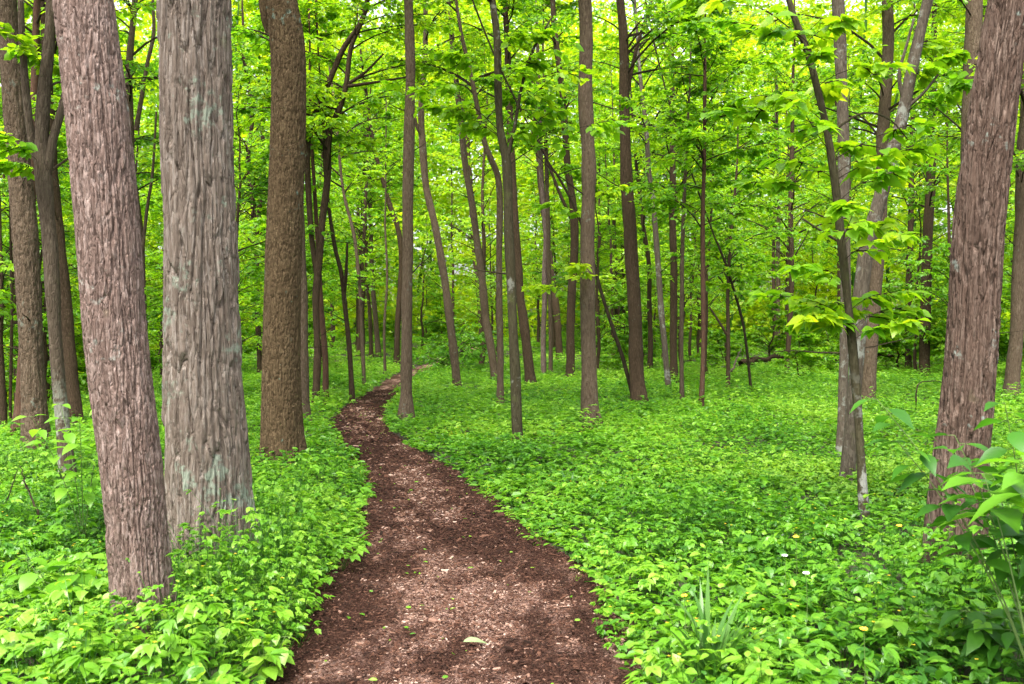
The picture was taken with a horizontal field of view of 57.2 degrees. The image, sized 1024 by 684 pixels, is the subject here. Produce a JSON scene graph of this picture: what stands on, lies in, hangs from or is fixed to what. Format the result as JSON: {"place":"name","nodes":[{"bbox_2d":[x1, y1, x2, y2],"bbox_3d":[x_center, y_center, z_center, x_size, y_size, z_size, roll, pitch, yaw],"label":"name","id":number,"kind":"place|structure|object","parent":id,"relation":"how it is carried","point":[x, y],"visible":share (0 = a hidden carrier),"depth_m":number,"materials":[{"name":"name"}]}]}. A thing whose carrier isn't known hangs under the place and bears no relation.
{"place":"outdoors","nodes":[
{"label":"outdoors","id":0,"kind":"place"},
{"bbox_2d":[265,334,650,683],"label":"path","id":1,"kind":"structure","parent":0,"point":[394,380],"depth_m":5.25,"materials":[{"name":"brown wood"}]},
{"bbox_2d":[0,0,1018,321],"label":"sky","id":2,"kind":"structure","parent":0,"point":[852,1],"materials":[{"name":"white"}]},
{"bbox_2d":[0,303,1023,683],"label":"ground","id":3,"kind":"structure","parent":0,"point":[834,663],"depth_m":7.88,"materials":[{"name":"green plant"}]},
{"bbox_2d":[0,0,53,453],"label":"brown tree","id":4,"kind":"object","parent":3,"relation":"on","point":[25,250],"visible":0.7,"depth_m":11.69,"materials":[{"name":"grey plant"}]},
{"bbox_2d":[0,0,76,487],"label":"forked tree","id":5,"kind":"object","parent":3,"relation":"on","point":[40,145],"visible":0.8,"depth_m":9.42,"materials":[{"name":"brown plant"}]},
{"bbox_2d":[0,9,78,420],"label":"tree","id":6,"kind":"object","parent":3,"relation":"on","point":[10,244],"visible":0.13,"depth_m":19.98,"materials":[{"name":"brown plant"}]},
{"bbox_2d":[0,103,80,426],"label":"understory tree","id":7,"kind":"object","parent":3,"relation":"on","point":[61,143],"visible":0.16,"depth_m":18.55,"materials":[{"name":"green plant"}]},
{"bbox_2d":[1,126,82,374],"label":"understory tree","id":8,"kind":"object","parent":3,"relation":"on","point":[6,223],"visible":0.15,"depth_m":22.52,"materials":[{"name":"green plant"}]},
{"bbox_2d":[4,553,106,613],"bbox_3d":[-2.528,1.389,5.207,0.479,0.386,0.517,1,1,38],"label":"broadleaf herb","id":9,"kind":"object","parent":3,"relation":"on","point":[26,580],"visible":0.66,"depth_m":5.19,"materials":[{"name":"green plant"}]},
{"bbox_2d":[11,404,102,546],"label":"sapling","id":10,"kind":"object","parent":3,"relation":"on","point":[60,493],"visible":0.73,"depth_m":6.74,"materials":[{"name":"green plant"}]},
{"bbox_2d":[15,618,102,683],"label":"broadleaf herb","id":11,"kind":"object","parent":3,"relation":"on","point":[54,653],"visible":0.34,"depth_m":4.21,"materials":[{"name":"green plant"}]},
{"bbox_2d":[0,1,158,426],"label":"brown tree","id":12,"kind":"object","parent":3,"relation":"on","point":[71,366],"visible":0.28,"depth_m":16.16,"materials":[{"name":"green plant"}]},
{"bbox_2d":[0,0,159,435],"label":"dark tree","id":13,"kind":"object","parent":3,"relation":"on","point":[36,14],"visible":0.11,"depth_m":15.69,"materials":[{"name":"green plant"}]},
{"bbox_2d":[1,27,162,275],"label":"understory tree","id":14,"kind":"object","parent":3,"relation":"on","point":[57,87],"visible":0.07,"depth_m":27.98,"materials":[{"name":"green plant"}]},
{"bbox_2d":[64,74,162,317],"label":"understory tree","id":15,"kind":"object","parent":3,"relation":"on","point":[146,164],"visible":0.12,"depth_m":37.48,"materials":[{"name":"green plant"}]},
{"bbox_2d":[52,0,178,660],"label":"leaning tree","id":16,"kind":"object","parent":3,"relation":"on","point":[105,203],"visible":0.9,"depth_m":4.70,"materials":[{"name":"brown plant"}]},
{"bbox_2d":[71,199,163,365],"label":"understory tree","id":17,"kind":"object","parent":3,"relation":"on","point":[152,205],"visible":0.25,"depth_m":24.45,"materials":[{"name":"green plant"}]},
{"bbox_2d":[58,0,268,329],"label":"forked tree","id":18,"kind":"object","parent":3,"relation":"on","point":[131,67],"visible":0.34,"depth_m":18.89,"materials":[{"name":"green plant"}]},
{"bbox_2d":[133,30,244,375],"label":"understory tree","id":19,"kind":"object","parent":3,"relation":"on","point":[154,98],"visible":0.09,"depth_m":38.62,"materials":[{"name":"green plant"}]},
{"bbox_2d":[156,0,265,584],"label":"shaggy tree","id":20,"kind":"object","parent":3,"relation":"on","point":[207,450],"visible":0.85,"depth_m":6.01,"materials":[{"name":"grey plant"}]},
{"bbox_2d":[139,0,323,374],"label":"crooked tree","id":21,"kind":"object","parent":3,"relation":"on","point":[243,58],"visible":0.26,"depth_m":29.81,"materials":[{"name":"green plant"}]},
{"bbox_2d":[144,93,332,340],"bbox_3d":[-5.673,-1.845,19.009,4.064,6.520,3.516,-1,1,-27],"label":"understory tree","id":22,"kind":"object","parent":3,"relation":"on","point":[260,192],"visible":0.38,"depth_m":18.92,"materials":[{"name":"green plant"}]},
{"bbox_2d":[234,173,264,350],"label":"understory tree","id":23,"kind":"object","parent":3,"relation":"on","point":[258,339],"visible":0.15,"depth_m":26.40,"materials":[{"name":"green plant"}]},
{"bbox_2d":[158,5,368,279],"bbox_3d":[-9.038,-6.035,34.695,7.711,14.499,6.836,0,1,11],"label":"understory tree","id":24,"kind":"object","parent":3,"relation":"on","point":[258,138],"visible":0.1,"depth_m":35.06,"materials":[{"name":"green plant"}]},
{"bbox_2d":[237,633,298,683],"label":"broadleaf herb","id":25,"kind":"object","parent":3,"relation":"on","point":[273,671],"visible":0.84,"depth_m":4.29,"materials":[{"name":"green plant"}]},
{"bbox_2d":[231,0,332,426],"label":"grey tree","id":26,"kind":"object","parent":3,"relation":"on","point":[238,32],"visible":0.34,"depth_m":15.36,"materials":[{"name":"brown plant"}]},
{"bbox_2d":[258,0,311,477],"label":"brown tree","id":27,"kind":"object","parent":3,"relation":"on","point":[282,424],"visible":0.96,"depth_m":10.61,"materials":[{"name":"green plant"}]},
{"bbox_2d":[238,124,362,318],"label":"understory tree","id":28,"kind":"object","parent":3,"relation":"on","point":[326,246],"visible":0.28,"depth_m":28.30,"materials":[{"name":"green plant"}]},
{"bbox_2d":[238,170,368,342],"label":"understory tree","id":29,"kind":"object","parent":3,"relation":"on","point":[262,228],"visible":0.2,"depth_m":24.12,"materials":[{"name":"green plant"}]},
{"bbox_2d":[249,0,377,404],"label":"slim tree","id":30,"kind":"object","parent":3,"relation":"on","point":[322,20],"visible":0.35,"depth_m":19.25,"materials":[{"name":"green plant"}]},
{"bbox_2d":[238,92,395,363],"bbox_3d":[-7.162,-4.147,35.394,5.868,10.670,6.543,0,1,-2],"label":"understory tree","id":31,"kind":"object","parent":3,"relation":"on","point":[339,240],"visible":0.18,"depth_m":34.85,"materials":[{"name":"green plant"}]},
{"bbox_2d":[232,0,422,401],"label":"wavy tree","id":32,"kind":"object","parent":3,"relation":"on","point":[344,276],"visible":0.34,"depth_m":19.65,"materials":[{"name":"green plant"}]},
{"bbox_2d":[247,0,417,385],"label":"tree","id":33,"kind":"object","parent":3,"relation":"on","point":[396,153],"visible":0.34,"depth_m":24.57,"materials":[{"name":"green plant"}]},
{"bbox_2d":[232,0,460,408],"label":"forked tree","id":34,"kind":"object","parent":3,"relation":"on","point":[322,91],"visible":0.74,"depth_m":18.44,"materials":[{"name":"green plant"}]},
{"bbox_2d":[305,25,425,359],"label":"understory tree","id":35,"kind":"object","parent":3,"relation":"on","point":[377,228],"visible":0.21,"depth_m":40.75,"materials":[{"name":"green plant"}]},
{"bbox_2d":[321,68,415,357],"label":"tree","id":36,"kind":"object","parent":3,"relation":"on","point":[377,182],"visible":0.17,"depth_m":42.90,"materials":[{"name":"green plant"}]},
{"bbox_2d":[305,79,436,355],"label":"understory tree","id":37,"kind":"object","parent":3,"relation":"on","point":[381,272],"visible":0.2,"depth_m":46.07,"materials":[{"name":"green plant"}]},
{"bbox_2d":[315,47,448,357],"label":"tree","id":38,"kind":"object","parent":3,"relation":"on","point":[370,194],"visible":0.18,"depth_m":43.86,"materials":[{"name":"green plant"}]},
{"bbox_2d":[324,5,451,366],"bbox_3d":[-5.037,-5.936,36.131,5.246,14.084,4.954,0,1,0],"label":"bent tree","id":39,"kind":"object","parent":3,"relation":"on","point":[361,66],"visible":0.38,"depth_m":36.20,"materials":[{"name":"green plant"}]},
{"bbox_2d":[355,99,431,374],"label":"tree","id":40,"kind":"object","parent":3,"relation":"on","point":[386,146],"visible":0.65,"depth_m":30.49,"materials":[{"name":"green plant"}]},
{"bbox_2d":[385,0,446,425],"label":"mossy tree","id":41,"kind":"object","parent":3,"relation":"on","point":[406,405],"visible":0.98,"depth_m":15.82,"materials":[{"name":"grey plant"}]},
{"bbox_2d":[380,208,472,349],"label":"understory tree","id":42,"kind":"object","parent":3,"relation":"on","point":[431,282],"visible":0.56,"depth_m":49.42,"materials":[{"name":"green plant"}]},
{"bbox_2d":[367,0,515,389],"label":"leaning tree","id":43,"kind":"object","parent":3,"relation":"on","point":[448,308],"visible":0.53,"depth_m":23.59,"materials":[{"name":"grey plant"}]},
{"bbox_2d":[366,0,520,379],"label":"leaning tree","id":44,"kind":"object","parent":3,"relation":"on","point":[485,318],"visible":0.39,"depth_m":27.21,"materials":[{"name":"grey plant"}]},
{"bbox_2d":[397,322,496,370],"bbox_3d":[-2.039,0.173,31.810,3.602,1.713,3.946,0,1,0],"label":"shrub","id":45,"kind":"object","parent":3,"relation":"on","point":[475,339],"visible":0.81,"depth_m":31.39,"materials":[{"name":"green plant"}]},
{"bbox_2d":[414,119,503,316],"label":"understory tree","id":46,"kind":"object","parent":3,"relation":"on","point":[451,196],"visible":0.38,"depth_m":56.35,"materials":[{"name":"green plant"}]},
{"bbox_2d":[414,4,533,348],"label":"tree","id":47,"kind":"object","parent":3,"relation":"on","point":[466,12],"visible":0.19,"depth_m":49.71,"materials":[{"name":"green plant"}]},
{"bbox_2d":[386,37,570,364],"bbox_3d":[-1.115,-5.262,34.551,7.144,12.844,6.334,0,1,15],"label":"understory tree","id":48,"kind":"object","parent":3,"relation":"on","point":[425,218],"visible":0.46,"depth_m":34.96,"materials":[{"name":"green plant"}]},
{"bbox_2d":[365,0,601,402],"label":"slim tree","id":49,"kind":"object","parent":3,"relation":"on","point":[394,60],"visible":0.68,"depth_m":19.23,"materials":[{"name":"green plant"}]},
{"bbox_2d":[450,181,541,333],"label":"understory tree","id":50,"kind":"object","parent":3,"relation":"on","point":[491,239],"visible":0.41,"depth_m":42.68,"materials":[{"name":"green plant"}]},
{"bbox_2d":[426,0,576,384],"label":"dark tree","id":51,"kind":"object","parent":3,"relation":"on","point":[529,373],"visible":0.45,"depth_m":25.02,"materials":[{"name":"brown plant"}]},
{"bbox_2d":[381,0,636,440],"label":"knobby tree","id":52,"kind":"object","parent":3,"relation":"on","point":[473,126],"visible":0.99,"depth_m":12.59,"materials":[{"name":"green plant"}]},
{"bbox_2d":[0,0,1019,403],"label":"distant forest","id":53,"kind":"object","parent":3,"relation":"on","point":[746,48],"visible":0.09,"depth_m":63.95,"materials":[{"name":"green plant"}]},
{"bbox_2d":[0,322,1023,683],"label":"undergrowth","id":54,"kind":"object","parent":3,"relation":"on","point":[296,524],"visible":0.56,"depth_m":6.88,"materials":[{"name":"green plant"}]},
{"bbox_2d":[459,0,577,376],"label":"thin tree","id":55,"kind":"object","parent":3,"relation":"on","point":[542,336],"visible":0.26,"depth_m":29.52,"materials":[{"name":"green plant"}]},
{"bbox_2d":[472,32,615,361],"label":"thin tree","id":56,"kind":"object","parent":3,"relation":"on","point":[557,328],"visible":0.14,"depth_m":41.86,"materials":[{"name":"green plant"}]},
{"bbox_2d":[485,0,610,376],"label":"thin tree","id":57,"kind":"object","parent":3,"relation":"on","point":[550,314],"visible":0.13,"depth_m":29.49,"materials":[{"name":"green plant"}]},
{"bbox_2d":[489,118,612,352],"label":"understory tree","id":58,"kind":"object","parent":3,"relation":"on","point":[531,195],"visible":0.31,"depth_m":47.78,"materials":[{"name":"green plant"}]},
{"bbox_2d":[471,0,650,391],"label":"slanting sapling","id":59,"kind":"object","parent":3,"relation":"on","point":[511,96],"visible":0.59,"depth_m":18.88,"materials":[{"name":"green plant"}]},
{"bbox_2d":[508,0,628,376],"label":"brown tree","id":60,"kind":"object","parent":3,"relation":"on","point":[571,304],"visible":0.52,"depth_m":28.23,"materials":[{"name":"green plant"}]},
{"bbox_2d":[522,0,628,432],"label":"tall tree","id":61,"kind":"object","parent":3,"relation":"on","point":[584,268],"visible":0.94,"depth_m":14.18,"materials":[{"name":"grey plant"}]},
{"bbox_2d":[527,109,643,347],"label":"understory tree","id":62,"kind":"object","parent":3,"relation":"on","point":[598,163],"visible":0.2,"depth_m":45.82,"materials":[{"name":"green plant"}]},
{"bbox_2d":[525,170,655,369],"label":"understory tree","id":63,"kind":"object","parent":3,"relation":"on","point":[565,242],"visible":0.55,"depth_m":30.04,"materials":[{"name":"green plant"}]},
{"bbox_2d":[549,62,658,329],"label":"understory tree","id":64,"kind":"object","parent":3,"relation":"on","point":[606,69],"visible":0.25,"depth_m":49.91,"materials":[{"name":"green plant"}]},
{"bbox_2d":[561,125,678,358],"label":"understory tree","id":65,"kind":"object","parent":3,"relation":"on","point":[611,257],"visible":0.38,"depth_m":41.64,"materials":[{"name":"green plant"}]},
{"bbox_2d":[572,37,695,373],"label":"dark tree","id":66,"kind":"object","parent":3,"relation":"on","point":[642,229],"visible":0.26,"depth_m":30.89,"materials":[{"name":"green plant"}]},
{"bbox_2d":[545,0,723,388],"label":"grey tree","id":67,"kind":"object","parent":3,"relation":"on","point":[603,53],"visible":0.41,"depth_m":23.65,"materials":[{"name":"green plant"}]},
{"bbox_2d":[554,0,767,410],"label":"brown tree","id":68,"kind":"object","parent":3,"relation":"on","point":[635,348],"visible":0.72,"depth_m":18.48,"materials":[{"name":"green plant"}]},
{"bbox_2d":[579,0,763,382],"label":"dark tree","id":69,"kind":"object","parent":3,"relation":"on","point":[670,175],"visible":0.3,"depth_m":27.02,"materials":[{"name":"green plant"}]},
{"bbox_2d":[603,30,756,398],"bbox_3d":[3.435,-2.643,19.189,2.619,8.081,3.396,-1,1,-44],"label":"tree","id":70,"kind":"object","parent":3,"relation":"on","point":[717,205],"visible":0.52,"depth_m":19.11,"materials":[{"name":"green plant"}]},
{"bbox_2d":[608,99,760,356],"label":"understory tree","id":71,"kind":"object","parent":3,"relation":"on","point":[644,294],"visible":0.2,"depth_m":32.20,"materials":[{"name":"green plant"}]},
{"bbox_2d":[648,600,729,659],"bbox_3d":[0.861,1.440,4.615,0.370,0.281,0.339,-1,1,-37],"label":"broadleaf herb","id":72,"kind":"object","parent":3,"relation":"on","point":[681,614],"visible":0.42,"depth_m":4.60,"materials":[{"name":"green plant"}]},
{"bbox_2d":[644,182,750,360],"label":"understory tree","id":73,"kind":"object","parent":3,"relation":"on","point":[688,251],"visible":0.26,"depth_m":39.83,"materials":[{"name":"green plant"}]},
{"bbox_2d":[599,0,809,406],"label":"tree","id":74,"kind":"object","parent":3,"relation":"on","point":[686,136],"visible":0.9,"depth_m":16.96,"materials":[{"name":"green plant"}]},
{"bbox_2d":[645,0,764,391],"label":"curved sapling","id":75,"kind":"object","parent":3,"relation":"on","point":[716,263],"visible":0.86,"depth_m":21.26,"materials":[{"name":"green plant"}]},
{"bbox_2d":[689,327,745,366],"bbox_3d":[7.757,0.332,35.323,2.160,1.834,2.274,0,1,16],"label":"shrub","id":76,"kind":"object","parent":3,"relation":"on","point":[714,331],"visible":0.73,"depth_m":35.45,"materials":[{"name":"green plant"}]},
{"bbox_2d":[643,568,793,683],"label":"grass tuft","id":77,"kind":"object","parent":3,"relation":"on","point":[704,614],"visible":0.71,"depth_m":4.14,"materials":[{"name":"green plant"}]},
{"bbox_2d":[638,73,801,373],"bbox_3d":[6.199,-3.410,28.367,5.047,9.425,4.526,0,1,4],"label":"understory tree","id":78,"kind":"object","parent":3,"relation":"on","point":[666,223],"visible":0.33,"depth_m":28.38,"materials":[{"name":"green plant"}]},
{"bbox_2d":[662,126,802,386],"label":"sapling","id":79,"kind":"object","parent":3,"relation":"on","point":[735,198],"visible":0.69,"depth_m":24.43,"materials":[{"name":"green plant"}]},
{"bbox_2d":[685,166,788,360],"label":"understory tree","id":80,"kind":"object","parent":3,"relation":"on","point":[720,307],"visible":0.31,"depth_m":36.70,"materials":[{"name":"green plant"}]},
{"bbox_2d":[731,283,798,361],"bbox_3d":[9.465,-0.509,34.720,2.819,3.447,3.303,0,1,25],"label":"shrub","id":81,"kind":"object","parent":3,"relation":"on","point":[773,342],"visible":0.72,"depth_m":34.56,"materials":[{"name":"green plant"}]},
{"bbox_2d":[717,88,828,353],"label":"understory tree","id":82,"kind":"object","parent":3,"relation":"on","point":[767,90],"visible":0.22,"depth_m":44.75,"materials":[{"name":"green plant"}]},
{"bbox_2d":[710,21,836,365],"bbox_3d":[10.490,-5.941,37.724,5.789,14.131,5.037,-1,1,-39],"label":"tree","id":83,"kind":"object","parent":3,"relation":"on","point":[778,223],"visible":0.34,"depth_m":37.78,"materials":[{"name":"green plant"}]},
{"bbox_2d":[723,88,855,348],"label":"understory tree","id":84,"kind":"object","parent":3,"relation":"on","point":[787,255],"visible":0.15,"depth_m":49.95,"materials":[{"name":"green plant"}]},
{"bbox_2d":[697,0,897,375],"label":"dark tree","id":85,"kind":"object","parent":3,"relation":"on","point":[794,178],"visible":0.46,"depth_m":30.15,"materials":[{"name":"green plant"}]},
{"bbox_2d":[769,327,838,376],"bbox_3d":[8.577,0.384,27.357,2.111,1.906,1.983,1,1,28],"label":"shrub","id":86,"kind":"object","parent":3,"relation":"on","point":[805,357],"visible":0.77,"depth_m":27.21,"materials":[{"name":"green plant"}]},
{"bbox_2d":[667,0,942,533],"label":"sapling","id":87,"kind":"object","parent":3,"relation":"on","point":[835,318],"visible":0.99,"depth_m":7.53,"materials":[{"name":"green plant"}]},
{"bbox_2d":[760,26,892,337],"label":"understory tree","id":88,"kind":"object","parent":3,"relation":"on","point":[857,187],"visible":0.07,"depth_m":51.05,"materials":[{"name":"green plant"}]},
{"bbox_2d":[769,52,908,269],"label":"understory tree","id":89,"kind":"object","parent":3,"relation":"on","point":[863,102],"visible":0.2,"depth_m":41.73,"materials":[{"name":"green plant"}]},
{"bbox_2d":[773,0,914,456],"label":"lichened tree","id":90,"kind":"object","parent":3,"relation":"on","point":[840,43],"visible":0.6,"depth_m":11.76,"materials":[{"name":"plant"}]},
{"bbox_2d":[731,0,975,408],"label":"dark tree","id":91,"kind":"object","parent":3,"relation":"on","point":[882,126],"visible":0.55,"depth_m":18.86,"materials":[{"name":"green plant"}]},
{"bbox_2d":[837,159,951,372],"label":"understory tree","id":92,"kind":"object","parent":3,"relation":"on","point":[920,230],"visible":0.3,"depth_m":30.13,"materials":[{"name":"green plant"}]},
{"bbox_2d":[838,0,972,487],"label":"forked tree","id":93,"kind":"object","parent":3,"relation":"on","point":[918,48],"visible":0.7,"depth_m":9.49,"materials":[{"name":"plant"}]},
{"bbox_2d":[873,610,954,667],"bbox_3d":[1.928,1.444,4.504,0.370,0.270,0.377,1,1,35],"label":"broadleaf herb","id":94,"kind":"object","parent":3,"relation":"on","point":[904,626],"visible":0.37,"depth_m":4.46,"materials":[{"name":"green plant"}]},
{"bbox_2d":[832,0,1011,368],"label":"tree","id":95,"kind":"object","parent":3,"relation":"on","point":[910,226],"visible":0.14,"depth_m":33.87,"materials":[{"name":"green plant"}]},
{"bbox_2d":[849,0,1015,380],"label":"tree","id":96,"kind":"object","parent":3,"relation":"on","point":[924,347],"visible":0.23,"depth_m":28.71,"materials":[{"name":"green plant"}]},
{"bbox_2d":[849,399,1023,658],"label":"leafy bush","id":97,"kind":"object","parent":3,"relation":"on","point":[967,541],"visible":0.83,"depth_m":3.96,"materials":[{"name":"green plant"}]},
{"bbox_2d":[856,0,1023,333],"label":"grey tree","id":98,"kind":"object","parent":3,"relation":"on","point":[974,11],"visible":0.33,"depth_m":16.91,"materials":[{"name":"brown plant"}]},
{"bbox_2d":[882,62,1014,312],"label":"understory tree","id":99,"kind":"object","parent":3,"relation":"on","point":[928,289],"visible":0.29,"depth_m":26.38,"materials":[{"name":"green plant"}]},
{"bbox_2d":[905,251,1011,353],"bbox_3d":[13.952,-0.810,28.324,3.763,4.385,3.212,0,1,-23],"label":"shrub","id":100,"kind":"object","parent":3,"relation":"on","point":[1003,335],"visible":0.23,"depth_m":28.09,"materials":[{"name":"green plant"}]},
{"bbox_2d":[904,0,1023,405],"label":"grey tree","id":101,"kind":"object","parent":3,"relation":"on","point":[1013,361],"visible":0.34,"depth_m":19.33,"materials":[{"name":"brown plant"}]},
{"bbox_2d":[914,0,1023,604],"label":"furrowed tree","id":102,"kind":"object","parent":3,"relation":"on","point":[971,358],"visible":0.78,"depth_m":5.64,"materials":[{"name":"brown plant"}]},
{"bbox_2d":[935,450,1023,632],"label":"leafy shoot","id":103,"kind":"object","parent":3,"relation":"on","point":[1012,487],"visible":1,"depth_m":3.62,"materials":[{"name":"green plant"}]},
{"bbox_2d":[936,604,1023,682],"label":"broadleaf herb","id":104,"kind":"object","parent":3,"relation":"on","point":[1002,635],"visible":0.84,"depth_m":4.16,"materials":[{"name":"green plant"}]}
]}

